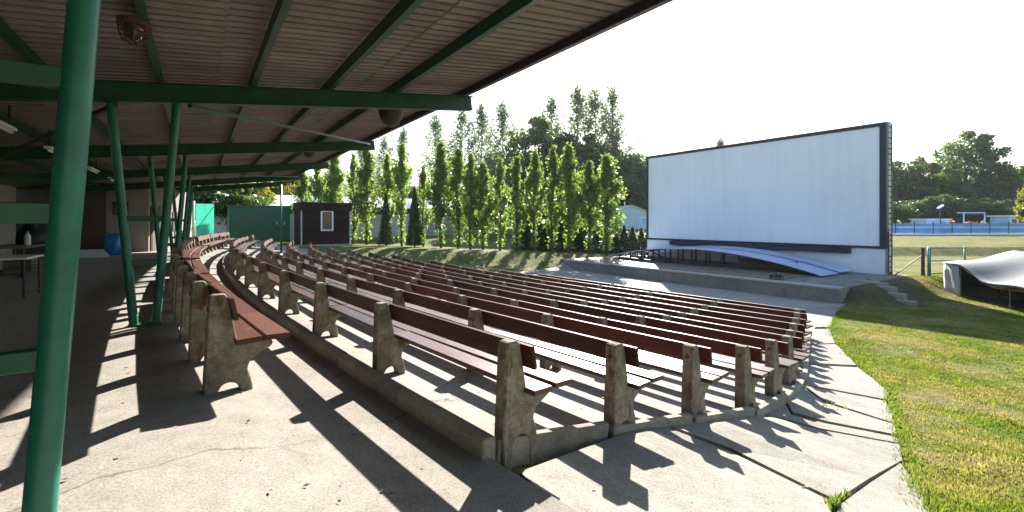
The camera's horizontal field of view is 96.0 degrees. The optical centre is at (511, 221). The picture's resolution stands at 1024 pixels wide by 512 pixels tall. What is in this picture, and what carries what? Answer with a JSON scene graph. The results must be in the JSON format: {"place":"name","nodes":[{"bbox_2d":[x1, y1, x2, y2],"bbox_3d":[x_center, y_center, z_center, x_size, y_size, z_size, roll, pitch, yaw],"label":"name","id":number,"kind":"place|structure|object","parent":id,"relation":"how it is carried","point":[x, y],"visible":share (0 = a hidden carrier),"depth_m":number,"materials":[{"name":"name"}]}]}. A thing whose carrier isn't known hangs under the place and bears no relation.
{"place":"outdoors","nodes":[
{"label":"outdoors","id":0,"kind":"place"},
{"bbox_2d":[0,243,577,511],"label":"terrace floor","id":1,"kind":"structure","parent":0,"point":[174,449],"depth_m":3.65,"materials":[{"name":"concrete"}]},
{"bbox_2d":[2,257,37,273],"bbox_3d":[-15.387,1.380,14.428,0.621,0.460,0.713,0,0,-34],"label":"crate","id":2,"kind":"object","parent":1,"relation":"on","point":[12,267],"visible":0.77,"depth_m":14.16,"materials":[{"name":"wood"}]},
{"bbox_2d":[0,254,43,298],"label":"table","id":3,"kind":"object","parent":1,"relation":"on","point":[24,257],"visible":0.9,"depth_m":9.64,"materials":[{"name":"metal"}]},
{"bbox_2d":[0,244,44,277],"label":"table","id":4,"kind":"object","parent":1,"relation":"on","point":[13,247],"visible":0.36,"depth_m":13.55,"materials":[{"name":"metal"}]},
{"bbox_2d":[15,224,45,244],"bbox_3d":[-15.516,0.339,14.873,0.788,0.794,0.547,0,0,-23],"label":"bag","id":5,"kind":"object","parent":4,"relation":"on","point":[37,234],"visible":0.64,"depth_m":14.76,"materials":[{"name":"fabric"}]},
{"bbox_2d":[0,184,105,268],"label":"terrace building","id":6,"kind":"structure","parent":1,"relation":"on","point":[93,234],"depth_m":22.42,"materials":[{"name":"beige paint"}]},
{"bbox_2d":[80,208,95,249],"bbox_3d":[-21.530,0.460,23.145,0.920,2.300,0.052,0,0,-34],"label":"door","id":7,"kind":"structure","parent":6,"relation":"in","point":[88,234],"depth_m":23.24,"materials":[{"name":"wood"}]},
{"bbox_2d":[79,249,109,257],"bbox_3d":[-19.069,1.438,20.375,1.898,0.334,0.736,0,0,-43],"label":"table","id":8,"kind":"object","parent":1,"relation":"on","point":[94,253],"visible":0.47,"depth_m":20.42,"materials":[{"name":"grey"}]},
{"bbox_2d":[104,233,120,254],"bbox_3d":[-19.413,1.098,22.554,0.832,1.047,0.693,0,0,0],"label":"rubbish sack","id":9,"kind":"object","parent":1,"relation":"on","point":[112,245],"visible":0.74,"depth_m":22.31,"materials":[{"name":"blue plastic"}]},
{"bbox_2d":[106,188,191,251],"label":"annex building","id":10,"kind":"structure","parent":1,"relation":"on","point":[142,233],"depth_m":24.65,"materials":[{"name":"beige paint"}]},
{"bbox_2d":[169,246,209,295],"bbox_3d":[-8.387,1.331,11.901,0.756,1.233,4.285,0,0,-36],"label":"bench","id":11,"kind":"object","parent":1,"relation":"on","point":[198,266],"visible":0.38,"depth_m":11.17,"materials":[{"name":"wood"}]},
{"bbox_2d":[180,237,207,261],"bbox_3d":[-12.439,1.333,17.891,0.839,1.237,8.180,0,0,-32],"label":"bench","id":12,"kind":"object","parent":1,"relation":"on","point":[190,251],"visible":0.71,"depth_m":17.60,"materials":[{"name":"wood"}]},
{"bbox_2d":[194,232,236,255],"bbox_3d":[-17.350,1.337,27.145,0.915,1.236,10.785,0,0,-25],"label":"bench","id":13,"kind":"object","parent":1,"relation":"on","point":[214,240],"visible":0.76,"depth_m":26.49,"materials":[{"name":"wood"}]},
{"bbox_2d":[169,256,290,394],"bbox_3d":[-4.749,1.332,7.191,0.781,1.235,6.881,0,0,-39],"label":"bench","id":14,"kind":"object","parent":1,"relation":"on","point":[227,334],"visible":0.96,"depth_m":4.75,"materials":[{"name":"wood"}]},
{"bbox_2d":[0,0,672,511],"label":"canopy","id":15,"kind":"object","parent":1,"relation":"on","point":[214,94],"visible":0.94,"depth_m":7.02,"materials":[{"name":"metal"}]},
{"bbox_2d":[0,105,16,133],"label":"strip lamp","id":16,"kind":"object","parent":15,"relation":"hanging from","point":[8,127],"visible":1,"depth_m":8.07,"materials":[{"name":"white paint"}]},
{"bbox_2d":[116,14,151,45],"bbox_3d":[-4.112,-2.054,5.019,0.304,0.276,0.300,0,0,-34],"label":"cage lamp","id":17,"kind":"object","parent":15,"relation":"attached to","point":[134,29],"visible":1,"depth_m":4.95,"materials":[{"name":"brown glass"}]},
{"bbox_2d":[378,109,402,127],"bbox_3d":[-2.716,-2.424,10.324,0.599,0.627,0.656,0,0,27],"label":"hanging lamp","id":18,"kind":"object","parent":15,"relation":"hanging from","point":[390,118],"visible":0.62,"depth_m":10.15,"materials":[{"name":"metal"}]},
{"bbox_2d":[226,243,844,435],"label":"seating floor","id":19,"kind":"structure","parent":0,"point":[436,379],"depth_m":6.24,"materials":[{"name":"concrete"}]},
{"bbox_2d":[229,235,571,470],"bbox_3d":[-9.567,1.484,17.684,2.195,1.075,34.249,0,0,-32],"label":"bench row","id":20,"kind":"object","parent":19,"relation":"on","point":[525,384],"visible":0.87,"depth_m":4.98,"materials":[{"name":"wood"}]},
{"bbox_2d":[9,320,900,501],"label":"leaf litter","id":21,"kind":"object","parent":19,"relation":"on","point":[248,420],"visible":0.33,"depth_m":3.90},
{"bbox_2d":[260,238,663,425],"bbox_3d":[-8.543,1.704,18.441,2.197,1.075,34.250,0,0,-32],"label":"bench row","id":22,"kind":"object","parent":19,"relation":"on","point":[625,384],"visible":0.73,"depth_m":5.39,"materials":[{"name":"wood"}]},
{"bbox_2d":[286,240,728,415],"bbox_3d":[-7.524,1.921,19.196,2.189,1.074,34.248,0,0,-32],"label":"bench row","id":23,"kind":"object","parent":19,"relation":"on","point":[698,379],"visible":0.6,"depth_m":6.06,"materials":[{"name":"wood"}]},
{"bbox_2d":[308,243,774,407],"bbox_3d":[-6.526,2.140,19.996,2.198,1.075,34.248,0,0,-32],"label":"bench row","id":24,"kind":"object","parent":19,"relation":"on","point":[748,374],"visible":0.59,"depth_m":6.84,"materials":[{"name":"wood"}]},
{"bbox_2d":[327,246,798,396],"bbox_3d":[-5.081,2.296,19.925,1.975,1.074,32.014,0,0,-33],"label":"bench row","id":25,"kind":"object","parent":19,"relation":"on","point":[773,349],"visible":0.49,"depth_m":8.52,"materials":[{"name":"wood"}]},
{"bbox_2d":[347,249,810,384],"bbox_3d":[-3.686,2.482,19.938,1.778,1.075,29.772,0,0,-33],"label":"bench row","id":26,"kind":"object","parent":19,"relation":"on","point":[789,377],"visible":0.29,"depth_m":9.94,"materials":[{"name":"wood"}]},
{"bbox_2d":[368,252,810,371],"bbox_3d":[-2.354,2.647,20.088,1.585,1.074,27.528,0,0,-34],"label":"bench row","id":27,"kind":"object","parent":19,"relation":"on","point":[789,332],"visible":0.3,"depth_m":11.83,"materials":[{"name":"wood"}]},
{"bbox_2d":[391,255,811,344],"bbox_3d":[-1.019,2.757,20.239,1.421,1.075,25.279,0,0,-34],"label":"bench row","id":28,"kind":"object","parent":19,"relation":"on","point":[764,322],"visible":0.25,"depth_m":13.26,"materials":[{"name":"wood"}]},
{"bbox_2d":[428,260,811,335],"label":"bench row","id":29,"kind":"object","parent":19,"relation":"on","point":[718,309],"visible":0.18,"depth_m":14.53,"materials":[{"name":"wood"}]},
{"bbox_2d":[498,270,812,328],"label":"bench row","id":30,"kind":"object","parent":19,"relation":"on","point":[732,306],"visible":0.25,"depth_m":15.05,"materials":[{"name":"wood"}]},
{"bbox_2d":[539,274,810,323],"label":"bench row","id":31,"kind":"object","parent":19,"relation":"on","point":[699,297],"visible":0.2,"depth_m":16.09,"materials":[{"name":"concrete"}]},
{"bbox_2d":[195,222,1023,509],"bbox_3d":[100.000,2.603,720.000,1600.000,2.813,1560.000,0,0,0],"label":"ground","id":32,"kind":"structure","parent":0,"point":[490,257],"depth_m":27.36,"materials":[{"name":"plant"}]},
{"bbox_2d":[193,201,213,237],"bbox_3d":[-24.308,0.067,36.334,1.368,3.335,0.227,0,0,-34],"label":"sheet panel","id":33,"kind":"object","parent":32,"relation":"on","point":[204,219],"visible":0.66,"depth_m":36.27,"materials":[{"name":"teal paint"}]},
{"bbox_2d":[186,183,277,225],"bbox_3d":[-28.556,-1.555,46.111,9.429,7.148,7.817,0,0,-9],"label":"broadleaf tree","id":34,"kind":"object","parent":32,"relation":"on","point":[237,196],"visible":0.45,"depth_m":44.02,"materials":[{"name":"green plant"}]},
{"bbox_2d":[226,205,290,241],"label":"green shed","id":35,"kind":"structure","parent":32,"relation":"on","point":[259,222],"depth_m":41.96,"materials":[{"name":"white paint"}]},
{"bbox_2d":[273,208,279,239],"bbox_3d":[-21.766,0.225,42.795,0.690,2.950,0.050,0,0,-34],"label":"door","id":36,"kind":"structure","parent":35,"relation":"in","point":[276,211],"depth_m":42.72,"materials":[{"name":"green paint"}]},
{"bbox_2d":[282,208,289,239],"bbox_3d":[-21.173,0.225,43.176,0.690,2.950,0.090,0,0,-34],"label":"door","id":37,"kind":"structure","parent":35,"relation":"in","point":[285,211],"depth_m":43.17,"materials":[{"name":"green paint"}]},
{"bbox_2d":[246,182,278,202],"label":"broadleaf tree","id":38,"kind":"object","parent":32,"relation":"on","point":[265,192],"visible":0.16,"depth_m":48.99,"materials":[{"name":"green plant"}]},
{"bbox_2d":[258,180,312,194],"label":"broadleaf tree","id":39,"kind":"object","parent":32,"relation":"on","point":[290,183],"visible":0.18,"depth_m":64.22,"materials":[{"name":"green plant"}]},
{"bbox_2d":[290,172,311,212],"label":"poplar tree","id":40,"kind":"object","parent":32,"relation":"on","point":[300,192],"visible":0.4,"depth_m":47.75,"materials":[{"name":"green plant"}]},
{"bbox_2d":[306,169,327,201],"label":"poplar tree","id":41,"kind":"object","parent":32,"relation":"on","point":[317,183],"visible":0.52,"depth_m":47.15,"materials":[{"name":"green plant"}]},
{"bbox_2d":[293,202,351,245],"bbox_3d":[-16.983,0.375,41.281,4.340,4.050,3.600,0,0,-34],"label":"wooden hut","id":42,"kind":"object","parent":32,"relation":"on","point":[322,223],"visible":0.97,"depth_m":39.93,"materials":[{"name":"wood"}]},
{"bbox_2d":[321,211,332,230],"bbox_3d":[-16.040,-0.060,39.983,1.040,1.760,0.052,0,0,-34],"label":"window frame","id":43,"kind":"structure","parent":42,"relation":"in","point":[326,216],"depth_m":39.96,"materials":[{"name":"white paint"}]},
{"bbox_2d":[195,193,461,240],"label":"long shed","id":44,"kind":"structure","parent":32,"relation":"on","point":[287,201],"depth_m":54.43,"materials":[{"name":"concrete"}]},
{"bbox_2d":[315,155,351,202],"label":"poplar tree","id":45,"kind":"object","parent":32,"relation":"on","point":[335,183],"visible":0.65,"depth_m":46.58,"materials":[{"name":"green plant"}]},
{"bbox_2d":[339,153,359,243],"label":"poplar tree","id":46,"kind":"object","parent":32,"relation":"on","point":[352,167],"visible":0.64,"depth_m":45.83,"materials":[{"name":"green plant"}]},
{"bbox_2d":[347,150,381,244],"bbox_3d":[-14.402,-2.668,45.409,3.696,10.790,3.422,0,0,-35],"label":"poplar tree","id":47,"kind":"object","parent":32,"relation":"on","point":[364,174],"visible":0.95,"depth_m":45.07,"materials":[{"name":"green plant"}]},
{"bbox_2d":[369,135,398,197],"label":"poplar tree","id":48,"kind":"object","parent":32,"relation":"on","point":[383,144],"visible":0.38,"depth_m":104.45,"materials":[{"name":"green plant"}]},
{"bbox_2d":[376,153,395,244],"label":"poplar tree","id":49,"kind":"object","parent":32,"relation":"on","point":[387,175],"visible":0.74,"depth_m":45.83,"materials":[{"name":"green plant"}]},
{"bbox_2d":[377,194,394,245],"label":"fir tree","id":50,"kind":"object","parent":32,"relation":"on","point":[385,234],"visible":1,"depth_m":44.26,"materials":[{"name":"green plant"}]},
{"bbox_2d":[387,143,412,245],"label":"poplar tree","id":51,"kind":"object","parent":32,"relation":"on","point":[403,176],"visible":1,"depth_m":44.69,"materials":[{"name":"green plant"}]},
{"bbox_2d":[393,126,415,196],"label":"poplar tree","id":52,"kind":"object","parent":32,"relation":"on","point":[403,135],"visible":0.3,"depth_m":107.74,"materials":[{"name":"green plant"}]},
{"bbox_2d":[404,188,424,246],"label":"fir tree","id":53,"kind":"object","parent":32,"relation":"on","point":[414,231],"visible":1,"depth_m":43.72,"materials":[{"name":"green plant"}]},
{"bbox_2d":[416,165,431,246],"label":"poplar tree","id":54,"kind":"object","parent":32,"relation":"on","point":[422,181],"visible":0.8,"depth_m":44.91,"materials":[{"name":"green plant"}]},
{"bbox_2d":[406,111,464,196],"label":"poplar tree","id":55,"kind":"object","parent":32,"relation":"on","point":[434,126],"visible":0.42,"depth_m":101.21,"materials":[{"name":"green plant"}]},
{"bbox_2d":[421,135,459,247],"bbox_3d":[-6.688,-2.612,43.825,3.534,11.134,3.397,0,0,-1],"label":"poplar tree","id":56,"kind":"object","parent":32,"relation":"on","point":[441,179],"visible":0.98,"depth_m":43.54,"materials":[{"name":"green plant"}]},
{"bbox_2d":[443,148,472,248],"bbox_3d":[-5.157,-2.093,44.137,3.161,10.168,3.415,0,0,-8],"label":"poplar tree","id":57,"kind":"object","parent":32,"relation":"on","point":[457,168],"visible":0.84,"depth_m":43.86,"materials":[{"name":"green plant"}]},
{"bbox_2d":[444,111,485,226],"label":"poplar tree","id":58,"kind":"object","parent":32,"relation":"on","point":[460,128],"visible":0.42,"depth_m":104.23,"materials":[{"name":"green plant"}]},
{"bbox_2d":[456,153,482,249],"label":"poplar tree","id":59,"kind":"object","parent":32,"relation":"on","point":[469,178],"visible":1,"depth_m":41.73,"materials":[{"name":"green plant"}]},
{"bbox_2d":[464,103,498,170],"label":"poplar tree","id":60,"kind":"object","parent":32,"relation":"on","point":[481,115],"visible":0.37,"depth_m":109.02,"materials":[{"name":"green plant"}]},
{"bbox_2d":[469,156,498,249],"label":"poplar tree","id":61,"kind":"object","parent":32,"relation":"on","point":[482,218],"visible":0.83,"depth_m":43.24,"materials":[{"name":"green plant"}]},
{"bbox_2d":[460,148,524,227],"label":"tree","id":62,"kind":"object","parent":32,"relation":"on","point":[490,164],"visible":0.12,"depth_m":85.80,"materials":[{"name":"green plant"}]},
{"bbox_2d":[464,98,521,169],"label":"poplar tree","id":63,"kind":"object","parent":32,"relation":"on","point":[501,110],"visible":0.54,"depth_m":104.10,"materials":[{"name":"green plant"}]},
{"bbox_2d":[483,156,511,250],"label":"poplar tree","id":64,"kind":"object","parent":32,"relation":"on","point":[498,187],"visible":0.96,"depth_m":42.79,"materials":[{"name":"green plant"}]},
{"bbox_2d":[222,253,810,466],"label":"kerb","id":65,"kind":"structure","parent":32,"relation":"on","point":[481,444],"depth_m":4.36,"materials":[{"name":"concrete"}]},
{"bbox_2d":[501,154,531,251],"bbox_3d":[0.489,-1.512,42.094,2.819,9.247,3.046,0,0,43],"label":"poplar tree","id":66,"kind":"object","parent":32,"relation":"on","point":[519,215],"visible":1,"depth_m":41.81,"materials":[{"name":"green plant"}]},
{"bbox_2d":[486,116,559,202],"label":"broadleaf tree","id":67,"kind":"object","parent":32,"relation":"on","point":[536,133],"visible":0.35,"depth_m":89.42,"materials":[{"name":"green plant"}]},
{"bbox_2d":[523,150,546,251],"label":"poplar tree","id":68,"kind":"object","parent":32,"relation":"on","point":[534,176],"visible":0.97,"depth_m":42.76,"materials":[{"name":"green plant"}]},
{"bbox_2d":[532,215,546,250],"bbox_3d":[2.683,1.262,46.458,2.391,3.941,2.451,0,0,40],"label":"thuja shrub","id":69,"kind":"object","parent":32,"relation":"on","point":[541,228],"visible":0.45,"depth_m":45.94,"materials":[{"name":"green plant"}]},
{"bbox_2d":[520,93,573,152],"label":"poplar tree","id":70,"kind":"object","parent":32,"relation":"on","point":[550,106],"visible":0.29,"depth_m":104.27,"materials":[{"name":"green plant"}]},
{"bbox_2d":[539,145,569,252],"bbox_3d":[3.913,-1.871,42.062,2.370,10.291,2.835,0,0,-25],"label":"poplar tree","id":71,"kind":"object","parent":32,"relation":"on","point":[553,215],"visible":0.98,"depth_m":41.81,"materials":[{"name":"green plant"}]},
{"bbox_2d":[549,217,565,251],"bbox_3d":[4.626,1.270,46.561,2.485,4.097,2.547,0,0,42],"label":"thuja shrub","id":72,"kind":"object","parent":32,"relation":"on","point":[559,237],"visible":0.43,"depth_m":45.96,"materials":[{"name":"green plant"}]},
{"bbox_2d":[529,131,601,193],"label":"broadleaf tree","id":73,"kind":"object","parent":32,"relation":"on","point":[562,139],"visible":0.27,"depth_m":87.08,"materials":[{"name":"green plant"}]},
{"bbox_2d":[553,142,591,252],"bbox_3d":[5.220,-2.158,42.190,3.549,10.992,3.692,0,0,-37],"label":"poplar tree","id":74,"kind":"object","parent":32,"relation":"on","point":[568,162],"visible":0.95,"depth_m":41.71,"materials":[{"name":"green plant"}]},
{"bbox_2d":[553,84,602,174],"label":"poplar tree","id":75,"kind":"object","parent":32,"relation":"on","point":[578,102],"visible":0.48,"depth_m":102.83,"materials":[{"name":"green plant"}]},
{"bbox_2d":[574,217,591,251],"bbox_3d":[7.124,1.366,46.133,2.216,4.023,2.115,0,0,0],"label":"thuja shrub","id":76,"kind":"object","parent":32,"relation":"on","point":[582,237],"visible":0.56,"depth_m":45.68,"materials":[{"name":"green plant"}]},
{"bbox_2d":[577,160,601,253],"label":"poplar tree","id":77,"kind":"object","parent":32,"relation":"on","point":[591,182],"visible":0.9,"depth_m":42.00,"materials":[{"name":"green plant"}]},
{"bbox_2d":[585,220,603,252],"bbox_3d":[8.180,1.458,46.336,2.383,3.929,2.443,0,0,8],"label":"thuja shrub","id":78,"kind":"object","parent":32,"relation":"on","point":[596,239],"visible":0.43,"depth_m":45.83,"materials":[{"name":"green plant"}]},
{"bbox_2d":[565,84,627,176],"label":"poplar tree","id":79,"kind":"object","parent":32,"relation":"on","point":[591,98],"visible":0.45,"depth_m":106.42,"materials":[{"name":"green plant"}]},
{"bbox_2d":[566,133,638,205],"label":"broadleaf tree","id":80,"kind":"object","parent":32,"relation":"on","point":[591,139],"visible":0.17,"depth_m":92.64,"materials":[{"name":"green plant"}]},
{"bbox_2d":[586,152,628,255],"bbox_3d":[8.678,-1.433,41.832,3.953,9.788,4.271,0,0,-13],"label":"poplar tree","id":81,"kind":"object","parent":32,"relation":"on","point":[611,188],"visible":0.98,"depth_m":41.57,"materials":[{"name":"green plant"}]},
{"bbox_2d":[582,81,646,174],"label":"poplar tree","id":82,"kind":"object","parent":32,"relation":"on","point":[612,99],"visible":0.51,"depth_m":103.64,"materials":[{"name":"green plant"}]},
{"bbox_2d":[598,149,645,206],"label":"broadleaf tree","id":83,"kind":"object","parent":32,"relation":"on","point":[635,187],"visible":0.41,"depth_m":98.24,"materials":[{"name":"green plant"}]},
{"bbox_2d":[599,202,645,228],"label":"house","id":84,"kind":"structure","parent":32,"relation":"on","point":[635,216],"depth_m":80.11,"materials":[{"name":"white paint"}]},
{"bbox_2d":[617,225,629,252],"bbox_3d":[11.150,1.896,45.822,1.706,3.097,1.629,0,0,11],"label":"thuja shrub","id":85,"kind":"object","parent":32,"relation":"on","point":[623,239],"visible":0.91,"depth_m":45.58,"materials":[{"name":"green plant"}]},
{"bbox_2d":[625,227,639,251],"bbox_3d":[11.861,1.969,45.611,1.775,2.926,1.820,0,0,-13],"label":"thuja shrub","id":86,"kind":"object","parent":32,"relation":"on","point":[632,240],"visible":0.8,"depth_m":45.33,"materials":[{"name":"green plant"}]},
{"bbox_2d":[625,152,646,209],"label":"broadleaf tree","id":87,"kind":"object","parent":32,"relation":"on","point":[641,205],"visible":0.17,"depth_m":103.94,"materials":[{"name":"green plant"}]},
{"bbox_2d":[563,255,908,303],"bbox_3d":[13.655,3.643,32.265,9.510,1.114,19.634,0,0,-34],"label":"stage","id":88,"kind":"object","parent":32,"relation":"on","point":[834,288],"visible":0.72,"depth_m":27.33,"materials":[{"name":"concrete"}]},
{"bbox_2d":[607,246,853,275],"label":"arched platform","id":89,"kind":"structure","parent":88,"relation":"on","point":[763,261],"depth_m":30.34,"materials":[{"name":"metal"}]},
{"bbox_2d":[646,122,892,274],"bbox_3d":[17.339,-1.164,34.486,1.180,9.527,17.600,0,0,-34],"label":"cinema screen","id":90,"kind":"object","parent":32,"relation":"on","point":[826,196],"visible":0.97,"depth_m":31.80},
{"bbox_2d":[668,316,955,511],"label":"weeds","id":91,"kind":"object","parent":32,"relation":"on","point":[834,503],"visible":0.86,"depth_m":5.38,"materials":[{"name":"green plant"}]},
{"bbox_2d":[852,279,916,305],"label":"steps","id":92,"kind":"structure","parent":32,"relation":"on","point":[899,297],"depth_m":22.25,"materials":[{"name":"concrete"}]},
{"bbox_2d":[893,201,924,222],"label":"bush","id":93,"kind":"object","parent":32,"relation":"on","point":[901,212],"visible":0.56,"depth_m":85.90,"materials":[{"name":"green plant"}]},
{"bbox_2d":[893,160,948,212],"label":"broadleaf tree","id":94,"kind":"object","parent":32,"relation":"on","point":[908,177],"visible":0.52,"depth_m":101.93,"materials":[{"name":"green plant"}]},
{"bbox_2d":[893,200,950,222],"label":"bush","id":95,"kind":"object","parent":32,"relation":"on","point":[907,202],"visible":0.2,"depth_m":88.18,"materials":[{"name":"green plant"}]},
{"bbox_2d":[899,156,948,190],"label":"broadleaf tree","id":96,"kind":"object","parent":32,"relation":"on","point":[921,160],"visible":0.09,"depth_m":109.50,"materials":[{"name":"green plant"}]},
{"bbox_2d":[927,247,965,275],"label":"tube gate","id":97,"kind":"structure","parent":32,"relation":"on","point":[929,260],"depth_m":26.80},
{"bbox_2d":[909,194,985,222],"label":"bush","id":98,"kind":"object","parent":32,"relation":"on","point":[955,203],"visible":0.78,"depth_m":85.95,"materials":[{"name":"green plant"}]},
{"bbox_2d":[922,166,978,202],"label":"broadleaf tree","id":99,"kind":"object","parent":32,"relation":"on","point":[956,180],"visible":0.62,"depth_m":99.08,"materials":[{"name":"green plant"}]},
{"bbox_2d":[893,222,1023,234],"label":"pool fence","id":100,"kind":"object","parent":32,"relation":"on","point":[952,227],"visible":0.69,"depth_m":59.98,"materials":[{"name":"metal"}]},
{"bbox_2d":[924,130,1023,198],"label":"broadleaf tree","id":101,"kind":"object","parent":32,"relation":"on","point":[988,156],"visible":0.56,"depth_m":104.42,"materials":[{"name":"green plant"}]},
{"bbox_2d":[940,250,1023,307],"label":"canvas tent","id":102,"kind":"object","parent":32,"relation":"on","point":[1004,270],"visible":0.96,"depth_m":22.51,"materials":[{"name":"fabric"}]},
{"bbox_2d":[962,198,1016,222],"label":"bush","id":103,"kind":"object","parent":32,"relation":"on","point":[992,204],"visible":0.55,"depth_m":86.81,"materials":[{"name":"green plant"}]},
{"bbox_2d":[968,166,1023,201],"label":"broadleaf tree","id":104,"kind":"object","parent":32,"relation":"on","point":[988,176],"visible":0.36,"depth_m":103.21,"materials":[{"name":"green plant"}]},
{"bbox_2d":[1013,185,1023,221],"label":"broadleaf tree","id":105,"kind":"object","parent":32,"relation":"on","point":[1019,210],"visible":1,"depth_m":56.78,"materials":[{"name":"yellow plant"}]},
{"bbox_2d":[195,0,1023,221],"label":"sky","id":106,"kind":"structure","parent":0,"point":[692,73],"materials":[{"name":"white"}]},
{"bbox_2d":[520,306,928,511],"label":"path","id":107,"kind":"structure","parent":0,"point":[754,463],"depth_m":4.10,"materials":[{"name":"concrete"}]},
{"bbox_2d":[831,274,1023,511],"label":"grass","id":108,"kind":"structure","parent":0,"point":[967,499],"depth_m":9.14,"materials":[{"name":"plant"}]},
{"bbox_2d":[986,215,1023,222],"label":"pool house","id":109,"kind":"structure","parent":0,"point":[1002,219],"depth_m":75.22,"materials":[{"name":"white paint"}]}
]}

